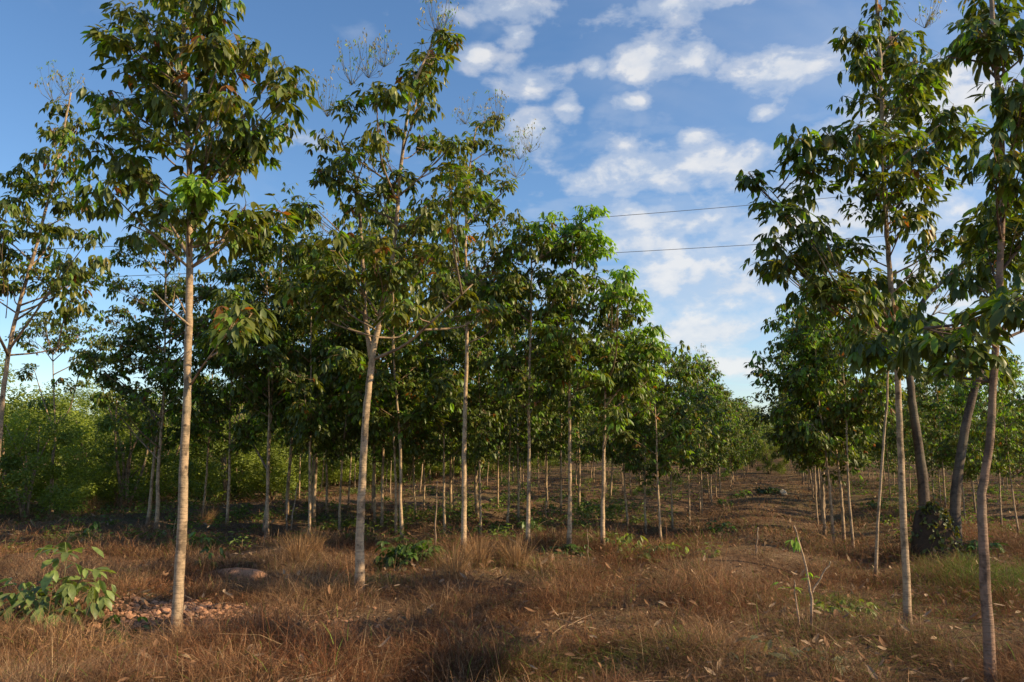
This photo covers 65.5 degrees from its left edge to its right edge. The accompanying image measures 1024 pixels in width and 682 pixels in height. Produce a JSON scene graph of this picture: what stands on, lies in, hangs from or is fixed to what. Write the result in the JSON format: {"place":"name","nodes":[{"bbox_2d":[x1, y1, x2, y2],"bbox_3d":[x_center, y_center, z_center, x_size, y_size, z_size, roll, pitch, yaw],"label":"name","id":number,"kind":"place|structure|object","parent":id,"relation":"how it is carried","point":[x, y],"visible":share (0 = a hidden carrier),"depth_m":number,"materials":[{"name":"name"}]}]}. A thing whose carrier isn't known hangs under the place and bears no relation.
{"place":"outdoors","nodes":[
{"label":"outdoors","id":0,"kind":"place"},
{"bbox_2d":[0,450,1023,681],"bbox_3d":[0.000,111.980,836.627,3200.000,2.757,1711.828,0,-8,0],"label":"ground","id":1,"kind":"structure","parent":0,"point":[680,510],"depth_m":17.63,"materials":[{"name":"red soil"}]},
{"bbox_2d":[0,445,46,507],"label":"brush bush","id":2,"kind":"object","parent":1,"relation":"on","point":[23,459],"visible":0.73,"depth_m":25.90,"materials":[{"name":"green plant"}]},
{"bbox_2d":[0,348,93,491],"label":"brush tree","id":3,"kind":"object","parent":1,"relation":"on","point":[22,405],"visible":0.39,"depth_m":33.32,"materials":[{"name":"green plant"}]},
{"bbox_2d":[0,408,106,519],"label":"brush tree","id":4,"kind":"object","parent":1,"relation":"on","point":[21,438],"visible":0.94,"depth_m":26.86,"materials":[{"name":"green plant"}]},
{"bbox_2d":[0,60,116,455],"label":"rubber tree","id":5,"kind":"object","parent":1,"relation":"on","point":[73,277],"visible":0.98,"depth_m":15.82,"materials":[{"name":"green plant"}]},
{"bbox_2d":[0,542,119,631],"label":"rubber shrub","id":6,"kind":"object","parent":1,"relation":"on","point":[68,590],"visible":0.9,"depth_m":10.88,"materials":[{"name":"green plant"}]},
{"bbox_2d":[3,310,120,516],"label":"rubber tree","id":7,"kind":"object","parent":1,"relation":"on","point":[94,342],"visible":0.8,"depth_m":28.46,"materials":[{"name":"green plant"}]},
{"bbox_2d":[14,382,118,485],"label":"brush tree","id":8,"kind":"object","parent":1,"relation":"on","point":[86,392],"visible":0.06,"depth_m":41.84,"materials":[{"name":"green plant"}]},
{"bbox_2d":[15,418,131,504],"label":"brush tree","id":9,"kind":"object","parent":1,"relation":"on","point":[41,484],"visible":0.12,"depth_m":33.72,"materials":[{"name":"green plant"}]},
{"bbox_2d":[70,438,173,505],"bbox_3d":[-16.339,5.568,33.402,3.668,3.000,4.015,0,-7,-1],"label":"brush bush","id":10,"kind":"object","parent":1,"relation":"on","point":[139,446],"visible":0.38,"depth_m":33.31,"materials":[{"name":"green plant"}]},
{"bbox_2d":[45,387,203,507],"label":"brush tree","id":11,"kind":"object","parent":1,"relation":"on","point":[110,417],"visible":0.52,"depth_m":31.73,"materials":[{"name":"green plant"}]},
{"bbox_2d":[101,615,152,647],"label":"broadleaf sapling","id":12,"kind":"object","parent":1,"relation":"on","point":[116,619],"visible":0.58,"depth_m":10.45,"materials":[{"name":"green plant"}]},
{"bbox_2d":[90,266,211,526],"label":"rubber tree","id":13,"kind":"object","parent":1,"relation":"on","point":[152,427],"visible":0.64,"depth_m":25.34,"materials":[{"name":"green plant"}]},
{"bbox_2d":[78,415,227,499],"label":"brush tree","id":14,"kind":"object","parent":1,"relation":"on","point":[147,472],"visible":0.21,"depth_m":37.85,"materials":[{"name":"green plant"}]},
{"bbox_2d":[73,198,251,529],"bbox_3d":[-10.979,0.703,24.465,5.833,10.255,4.496,1,-8,-8],"label":"rubber tree","id":15,"kind":"object","parent":1,"relation":"on","point":[138,341],"visible":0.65,"depth_m":24.64,"materials":[{"name":"green plant"}]},
{"bbox_2d":[117,411,243,496],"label":"brush tree","id":16,"kind":"object","parent":1,"relation":"on","point":[204,452],"visible":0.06,"depth_m":40.45,"materials":[{"name":"green plant"}]},
{"bbox_2d":[5,593,375,654],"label":"clay clods","id":17,"kind":"object","parent":1,"relation":"on","point":[161,610],"visible":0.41,"depth_m":11.31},
{"bbox_2d":[71,0,323,637],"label":"rubber tree","id":18,"kind":"object","parent":1,"relation":"on","point":[226,156],"visible":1,"depth_m":10.57,"materials":[{"name":"green plant"}]},
{"bbox_2d":[151,291,261,519],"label":"rubber tree","id":19,"kind":"object","parent":1,"relation":"on","point":[198,381],"visible":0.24,"depth_m":27.65,"materials":[{"name":"green plant"}]},
{"bbox_2d":[146,288,287,523],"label":"rubber tree","id":20,"kind":"object","parent":1,"relation":"on","point":[250,430],"visible":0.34,"depth_m":23.90,"materials":[{"name":"green plant"}]},
{"bbox_2d":[163,399,297,504],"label":"brush tree","id":21,"kind":"object","parent":1,"relation":"on","point":[218,449],"visible":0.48,"depth_m":36.46,"materials":[{"name":"green plant"}]},
{"bbox_2d":[208,567,267,580],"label":"rock","id":22,"kind":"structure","parent":1,"relation":"on","point":[249,571],"depth_m":14.58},
{"bbox_2d":[190,418,291,493],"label":"brush tree","id":23,"kind":"object","parent":1,"relation":"on","point":[202,465],"visible":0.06,"depth_m":42.28,"materials":[{"name":"green plant"}]},
{"bbox_2d":[204,219,322,537],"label":"rubber tree","id":24,"kind":"object","parent":1,"relation":"on","point":[260,343],"visible":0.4,"depth_m":23.46,"materials":[{"name":"green plant"}]},
{"bbox_2d":[194,182,349,532],"bbox_3d":[-7.187,0.383,23.515,4.274,10.559,4.283,-4,-9,29],"label":"rubber tree","id":25,"kind":"object","parent":1,"relation":"on","point":[277,312],"visible":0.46,"depth_m":23.40,"materials":[{"name":"green plant"}]},
{"bbox_2d":[230,444,320,500],"bbox_3d":[-11.741,6.469,39.080,4.572,2.863,4.178,3,-6,-8],"label":"brush bush","id":26,"kind":"object","parent":1,"relation":"on","point":[234,491],"visible":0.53,"depth_m":38.37,"materials":[{"name":"green plant"}]},
{"bbox_2d":[239,240,341,515],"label":"rubber tree","id":27,"kind":"object","parent":1,"relation":"on","point":[290,451],"visible":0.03,"depth_m":30.46,"materials":[{"name":"green plant"}]},
{"bbox_2d":[272,529,326,562],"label":"grass clump","id":28,"kind":"object","parent":1,"relation":"on","point":[298,547],"visible":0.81,"depth_m":16.54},
{"bbox_2d":[235,248,377,534],"bbox_3d":[-5.483,1.482,22.712,3.818,8.438,4.516,-4,-9,14],"label":"rubber tree","id":29,"kind":"object","parent":1,"relation":"on","point":[309,432],"visible":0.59,"depth_m":22.31,"materials":[{"name":"green plant"}]},
{"bbox_2d":[261,450,353,488],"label":"brush bush","id":30,"kind":"object","parent":1,"relation":"on","point":[335,466],"visible":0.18,"depth_m":47.07,"materials":[{"name":"green plant"}]},
{"bbox_2d":[283,521,342,551],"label":"grass clump","id":31,"kind":"object","parent":1,"relation":"on","point":[312,538],"visible":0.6,"depth_m":18.00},
{"bbox_2d":[241,209,410,522],"bbox_3d":[-6.481,0.699,27.285,5.703,10.984,5.162,5,-9,-37],"label":"rubber tree","id":32,"kind":"object","parent":1,"relation":"on","point":[285,420],"visible":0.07,"depth_m":26.68,"materials":[{"name":"green plant"}]},
{"bbox_2d":[295,320,359,512],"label":"rubber tree","id":33,"kind":"object","parent":1,"relation":"on","point":[348,438],"visible":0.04,"depth_m":29.61,"materials":[{"name":"green plant"}]},
{"bbox_2d":[314,435,370,485],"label":"brush tree","id":34,"kind":"object","parent":1,"relation":"on","point":[346,470],"visible":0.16,"depth_m":47.55,"materials":[{"name":"green plant"}]},
{"bbox_2d":[294,282,400,533],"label":"rubber tree","id":35,"kind":"object","parent":1,"relation":"on","point":[332,447],"visible":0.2,"depth_m":24.05,"materials":[{"name":"green plant"}]},
{"bbox_2d":[333,333,426,521],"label":"rubber tree","id":36,"kind":"object","parent":1,"relation":"on","point":[374,455],"visible":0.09,"depth_m":27.27,"materials":[{"name":"green plant"}]},
{"bbox_2d":[318,285,450,534],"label":"rubber tree","id":37,"kind":"object","parent":1,"relation":"on","point":[374,434],"visible":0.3,"depth_m":22.85,"materials":[{"name":"green plant"}]},
{"bbox_2d":[309,207,464,540],"bbox_3d":[-3.344,0.868,21.860,4.251,9.050,4.264,1,-8,-7],"label":"rubber tree","id":38,"kind":"object","parent":1,"relation":"on","point":[430,409],"visible":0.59,"depth_m":21.05,"materials":[{"name":"green plant"}]},
{"bbox_2d":[271,0,514,596],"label":"rubber tree","id":39,"kind":"object","parent":1,"relation":"on","point":[330,288],"visible":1,"depth_m":13.28,"materials":[{"name":"green plant"}]},
{"bbox_2d":[319,168,474,525],"bbox_3d":[-4.096,0.024,25.041,4.456,11.657,4.781,8,-11,-40],"label":"rubber tree","id":40,"kind":"object","parent":1,"relation":"on","point":[374,223],"visible":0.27,"depth_m":25.08,"materials":[{"name":"green plant"}]},
{"bbox_2d":[374,537,447,571],"bbox_3d":[-2.021,4.482,16.472,1.706,0.812,1.452,2,-8,-16],"label":"green bush","id":41,"kind":"object","parent":1,"relation":"on","point":[402,552],"visible":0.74,"depth_m":16.23,"materials":[{"name":"green plant"}]},
{"bbox_2d":[368,353,459,515],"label":"rubber tree","id":42,"kind":"object","parent":1,"relation":"on","point":[425,433],"visible":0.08,"depth_m":28.32,"materials":[{"name":"green plant"}]},
{"bbox_2d":[382,352,469,510],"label":"rubber tree","id":43,"kind":"object","parent":1,"relation":"on","point":[422,451],"visible":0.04,"depth_m":30.21,"materials":[{"name":"green plant"}]},
{"bbox_2d":[391,308,496,534],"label":"rubber tree","id":44,"kind":"object","parent":1,"relation":"on","point":[443,448],"visible":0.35,"depth_m":23.08,"materials":[{"name":"green plant"}]},
{"bbox_2d":[414,244,491,511],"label":"rubber tree","id":45,"kind":"object","parent":1,"relation":"on","point":[450,471],"visible":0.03,"depth_m":31.62,"materials":[{"name":"green plant"}]},
{"bbox_2d":[424,541,484,579],"bbox_3d":[-1.057,3.882,14.349,1.648,0.776,1.535,6,-9,-37],"label":"grass clump","id":46,"kind":"object","parent":1,"relation":"on","point":[456,567],"visible":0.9,"depth_m":14.22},
{"bbox_2d":[404,244,549,517],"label":"rubber tree","id":47,"kind":"object","parent":1,"relation":"on","point":[452,427],"visible":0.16,"depth_m":28.01,"materials":[{"name":"green plant"}]},
{"bbox_2d":[410,89,545,553],"bbox_3d":[-0.802,-0.511,18.596,3.187,10.767,2.791,0,-8,0],"label":"rubber tree","id":48,"kind":"object","parent":1,"relation":"on","point":[492,209],"visible":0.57,"depth_m":18.35,"materials":[{"name":"green plant"}]},
{"bbox_2d":[450,532,514,567],"bbox_3d":[-0.624,3.997,15.446,1.586,0.750,1.531,0,-8,0],"label":"grass clump","id":49,"kind":"object","parent":1,"relation":"on","point":[478,551],"visible":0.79,"depth_m":15.34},
{"bbox_2d":[430,317,538,533],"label":"rubber tree","id":50,"kind":"object","parent":1,"relation":"on","point":[482,450],"visible":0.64,"depth_m":22.22,"materials":[{"name":"green plant"}]},
{"bbox_2d":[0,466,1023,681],"bbox_3d":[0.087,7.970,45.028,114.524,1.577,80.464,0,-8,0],"label":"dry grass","id":51,"kind":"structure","parent":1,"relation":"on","point":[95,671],"depth_m":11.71,"materials":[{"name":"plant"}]},
{"bbox_2d":[0,476,1023,681],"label":"leaf litter","id":52,"kind":"object","parent":1,"relation":"on","point":[660,674],"visible":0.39,"depth_m":12.25,"materials":[{"name":"brown plant"}]},
{"bbox_2d":[0,458,1023,553],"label":"undergrowth","id":53,"kind":"object","parent":1,"relation":"on","point":[236,514],"visible":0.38,"depth_m":29.10,"materials":[{"name":"green plant"}]},
{"bbox_2d":[460,293,564,529],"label":"rubber tree","id":54,"kind":"object","parent":1,"relation":"on","point":[507,434],"visible":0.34,"depth_m":23.12,"materials":[{"name":"green plant"}]},
{"bbox_2d":[1,387,1023,450],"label":"woods","id":55,"kind":"object","parent":1,"relation":"on","point":[752,409],"visible":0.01,"depth_m":155.96,"materials":[{"name":"green plant"}]},
{"bbox_2d":[487,410,548,496],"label":"rubber tree","id":56,"kind":"object","parent":1,"relation":"on","point":[512,458],"visible":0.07,"depth_m":42.10,"materials":[{"name":"green plant"}]},
{"bbox_2d":[491,534,549,569],"bbox_3d":[0.056,4.067,15.585,1.472,0.753,1.513,0,-8,0],"label":"grass clump","id":57,"kind":"object","parent":1,"relation":"on","point":[516,557],"visible":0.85,"depth_m":15.50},
{"bbox_2d":[477,322,580,521],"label":"rubber tree","id":58,"kind":"object","parent":1,"relation":"on","point":[521,444],"visible":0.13,"depth_m":25.73,"materials":[{"name":"green plant"}]},
{"bbox_2d":[474,204,609,547],"bbox_3d":[0.722,0.779,18.555,3.335,8.062,3.088,5,-9,-34],"label":"rubber tree","id":59,"kind":"object","parent":1,"relation":"on","point":[552,250],"visible":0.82,"depth_m":18.51,"materials":[{"name":"green plant"}]},
{"bbox_2d":[513,327,596,517],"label":"rubber tree","id":60,"kind":"object","parent":1,"relation":"on","point":[542,448],"visible":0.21,"depth_m":27.82,"materials":[{"name":"green plant"}]},
{"bbox_2d":[529,540,590,556],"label":"plant","id":61,"kind":"object","parent":1,"relation":"on","point":[566,547],"visible":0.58,"depth_m":17.52,"materials":[{"name":"green plant"}]},
{"bbox_2d":[526,296,598,513],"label":"rubber tree","id":62,"kind":"object","parent":1,"relation":"on","point":[577,394],"visible":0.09,"depth_m":30.88,"materials":[{"name":"green plant"}]},
{"bbox_2d":[526,217,618,550],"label":"rubber tree","id":63,"kind":"object","parent":1,"relation":"on","point":[565,342],"visible":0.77,"depth_m":18.41,"materials":[{"name":"green plant"}]},
{"bbox_2d":[551,336,613,505],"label":"rubber tree","id":64,"kind":"object","parent":1,"relation":"on","point":[593,432],"visible":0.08,"depth_m":33.92,"materials":[{"name":"green plant"}]},
{"bbox_2d":[578,265,670,550],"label":"rubber tree","id":65,"kind":"object","parent":1,"relation":"on","point":[619,289],"visible":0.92,"depth_m":18.52,"materials":[{"name":"green plant"}]},
{"bbox_2d":[571,330,679,526],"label":"rubber tree","id":66,"kind":"object","parent":1,"relation":"on","point":[596,452],"visible":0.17,"depth_m":24.92,"materials":[{"name":"green plant"}]},
{"bbox_2d":[602,533,651,558],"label":"plant","id":67,"kind":"object","parent":1,"relation":"on","point":[628,538],"visible":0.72,"depth_m":17.53,"materials":[{"name":"green plant"}]},
{"bbox_2d":[585,330,719,533],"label":"rubber tree","id":68,"kind":"object","parent":1,"relation":"on","point":[632,459],"visible":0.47,"depth_m":23.28,"materials":[{"name":"green plant"}]},
{"bbox_2d":[587,325,723,539],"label":"rubber tree","id":69,"kind":"object","parent":1,"relation":"on","point":[673,458],"visible":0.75,"depth_m":20.95,"materials":[{"name":"green plant"}]},
{"bbox_2d":[632,342,702,530],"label":"rubber tree","id":70,"kind":"object","parent":1,"relation":"on","point":[679,390],"visible":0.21,"depth_m":24.37,"materials":[{"name":"green plant"}]},
{"bbox_2d":[626,542,720,563],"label":"plant","id":71,"kind":"object","parent":1,"relation":"on","point":[650,549],"visible":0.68,"depth_m":16.91,"materials":[{"name":"green plant"}]},
{"bbox_2d":[654,358,732,526],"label":"rubber tree","id":72,"kind":"object","parent":1,"relation":"on","point":[715,443],"visible":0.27,"depth_m":26.39,"materials":[{"name":"green plant"}]},
{"bbox_2d":[653,343,734,516],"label":"rubber tree","id":73,"kind":"object","parent":1,"relation":"on","point":[703,368],"visible":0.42,"depth_m":29.75,"materials":[{"name":"green plant"}]},
{"bbox_2d":[669,381,734,512],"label":"rubber tree","id":74,"kind":"object","parent":1,"relation":"on","point":[708,469],"visible":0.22,"depth_m":31.25,"materials":[{"name":"green plant"}]},
{"bbox_2d":[688,371,743,505],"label":"rubber tree","id":75,"kind":"object","parent":1,"relation":"on","point":[725,430],"visible":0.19,"depth_m":35.71,"materials":[{"name":"green plant"}]},
{"bbox_2d":[702,383,747,496],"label":"rubber tree","id":76,"kind":"object","parent":1,"relation":"on","point":[733,427],"visible":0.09,"depth_m":41.24,"materials":[{"name":"green plant"}]},
{"bbox_2d":[709,412,750,488],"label":"rubber tree","id":77,"kind":"object","parent":1,"relation":"on","point":[740,462],"visible":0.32,"depth_m":47.10,"materials":[{"name":"green plant"}]},
{"bbox_2d":[719,387,756,483],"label":"rubber tree","id":78,"kind":"object","parent":1,"relation":"on","point":[743,421],"visible":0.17,"depth_m":52.91,"materials":[{"name":"green plant"}]},
{"bbox_2d":[733,396,760,478],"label":"rubber tree","id":79,"kind":"object","parent":1,"relation":"on","point":[747,411],"visible":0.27,"depth_m":61.40,"materials":[{"name":"green plant"}]},
{"bbox_2d":[755,439,789,473],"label":"brush bush","id":80,"kind":"object","parent":1,"relation":"on","point":[779,467],"visible":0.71,"depth_m":71.17,"materials":[{"name":"green plant"}]},
{"bbox_2d":[738,635,853,675],"bbox_3d":[3.204,3.750,9.205,1.397,0.576,0.933,0,-8,0],"label":"plant","id":81,"kind":"object","parent":1,"relation":"on","point":[777,653],"visible":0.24,"depth_m":9.16,"materials":[{"name":"green plant"}]},
{"bbox_2d":[772,525,830,635],"bbox_3d":[3.911,3.238,10.787,0.828,1.455,0.409,0,-8,0],"label":"dry stem","id":82,"kind":"object","parent":1,"relation":"on","point":[796,544],"visible":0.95,"depth_m":10.74,"materials":[{"name":"brown plant"}]},
{"bbox_2d":[770,322,854,525],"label":"rubber tree","id":83,"kind":"object","parent":1,"relation":"on","point":[793,364],"visible":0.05,"depth_m":26.37,"materials":[{"name":"green plant"}]},
{"bbox_2d":[739,270,885,543],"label":"rubber tree","id":84,"kind":"object","parent":1,"relation":"on","point":[837,409],"visible":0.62,"depth_m":21.71,"materials":[{"name":"green plant"}]},
{"bbox_2d":[744,310,901,536],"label":"rubber tree","id":85,"kind":"object","parent":1,"relation":"on","point":[862,459],"visible":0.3,"depth_m":23.06,"materials":[{"name":"green plant"}]},
{"bbox_2d":[813,599,879,623],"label":"green bush","id":86,"kind":"object","parent":1,"relation":"on","point":[840,602],"visible":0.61,"depth_m":12.23,"materials":[{"name":"green plant"}]},
{"bbox_2d":[791,262,925,548],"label":"rubber tree","id":87,"kind":"object","parent":1,"relation":"on","point":[846,453],"visible":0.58,"depth_m":20.70,"materials":[{"name":"green plant"}]},
{"bbox_2d":[734,0,990,628],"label":"rubber tree","id":88,"kind":"object","parent":1,"relation":"on","point":[878,147],"visible":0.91,"depth_m":12.29,"materials":[{"name":"green plant"}]},
{"bbox_2d":[850,280,917,582],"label":"rubber tree","id":89,"kind":"object","parent":1,"relation":"on","point":[880,482],"visible":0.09,"depth_m":15.79,"materials":[{"name":"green plant"}]},
{"bbox_2d":[861,365,920,498],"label":"rubber tree","id":90,"kind":"object","parent":1,"relation":"on","point":[878,447],"visible":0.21,"depth_m":34.90,"materials":[{"name":"green plant"}]},
{"bbox_2d":[872,421,914,476],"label":"rubber tree","id":91,"kind":"object","parent":1,"relation":"on","point":[894,466],"visible":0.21,"depth_m":47.76,"materials":[{"name":"green plant"}]},
{"bbox_2d":[877,387,935,492],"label":"rubber tree","id":92,"kind":"object","parent":1,"relation":"on","point":[893,407],"visible":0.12,"depth_m":42.61,"materials":[{"name":"green plant"}]},
{"bbox_2d":[902,373,959,499],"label":"rubber tree","id":93,"kind":"object","parent":1,"relation":"on","point":[910,455],"visible":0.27,"depth_m":37.88,"materials":[{"name":"green plant"}]},
{"bbox_2d":[904,387,958,503],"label":"rubber tree","id":94,"kind":"object","parent":1,"relation":"on","point":[932,418],"visible":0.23,"depth_m":34.80,"materials":[{"name":"green plant"}]},
{"bbox_2d":[845,0,1023,681],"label":"rubber tree","id":95,"kind":"object","parent":1,"relation":"on","point":[937,344],"visible":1,"depth_m":8.69,"materials":[{"name":"green plant"}]},
{"bbox_2d":[908,497,964,558],"bbox_3d":[9.708,4.448,18.259,1.235,1.748,1.189,-2,-8,15],"label":"termite mound","id":96,"kind":"object","parent":1,"relation":"on","point":[932,524],"visible":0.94,"depth_m":18.04,"materials":[{"name":"soil"}]},
{"bbox_2d":[904,357,982,507],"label":"rubber tree","id":97,"kind":"object","parent":1,"relation":"on","point":[938,434],"visible":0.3,"depth_m":33.40,"materials":[{"name":"green plant"}]},
{"bbox_2d":[898,245,994,508],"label":"old tree","id":98,"kind":"object","parent":1,"relation":"on","point":[923,482],"visible":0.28,"depth_m":21.38,"materials":[{"name":"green plant"}]},
{"bbox_2d":[909,385,996,518],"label":"rubber tree","id":99,"kind":"object","parent":1,"relation":"on","point":[970,468],"visible":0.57,"depth_m":28.93,"materials":[{"name":"green plant"}]},
{"bbox_2d":[932,362,1020,513],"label":"rubber tree","id":100,"kind":"object","parent":1,"relation":"on","point":[943,383],"visible":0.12,"depth_m":30.75,"materials":[{"name":"green plant"}]},
{"bbox_2d":[940,352,1023,526],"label":"rubber tree","id":101,"kind":"object","parent":1,"relation":"on","point":[977,452],"visible":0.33,"depth_m":26.64,"materials":[{"name":"green plant"}]},
{"bbox_2d":[947,243,1023,547],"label":"old tree","id":102,"kind":"object","parent":1,"relation":"on","point":[956,490],"visible":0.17,"depth_m":19.25,"materials":[{"name":"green plant"}]},
{"bbox_2d":[960,350,1023,532],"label":"rubber tree","id":103,"kind":"object","parent":1,"relation":"on","point":[1011,445],"visible":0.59,"depth_m":22.96,"materials":[{"name":"green plant"}]},
{"bbox_2d":[0,0,1023,444],"label":"sky","id":104,"kind":"structure","parent":0,"point":[643,106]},
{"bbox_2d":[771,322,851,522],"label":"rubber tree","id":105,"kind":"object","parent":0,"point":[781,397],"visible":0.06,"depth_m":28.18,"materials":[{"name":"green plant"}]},
{"bbox_2d":[739,307,904,541],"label":"rubber tree","id":106,"kind":"object","parent":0,"point":[782,348],"visible":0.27,"depth_m":22.34,"materials":[{"name":"green plant"}]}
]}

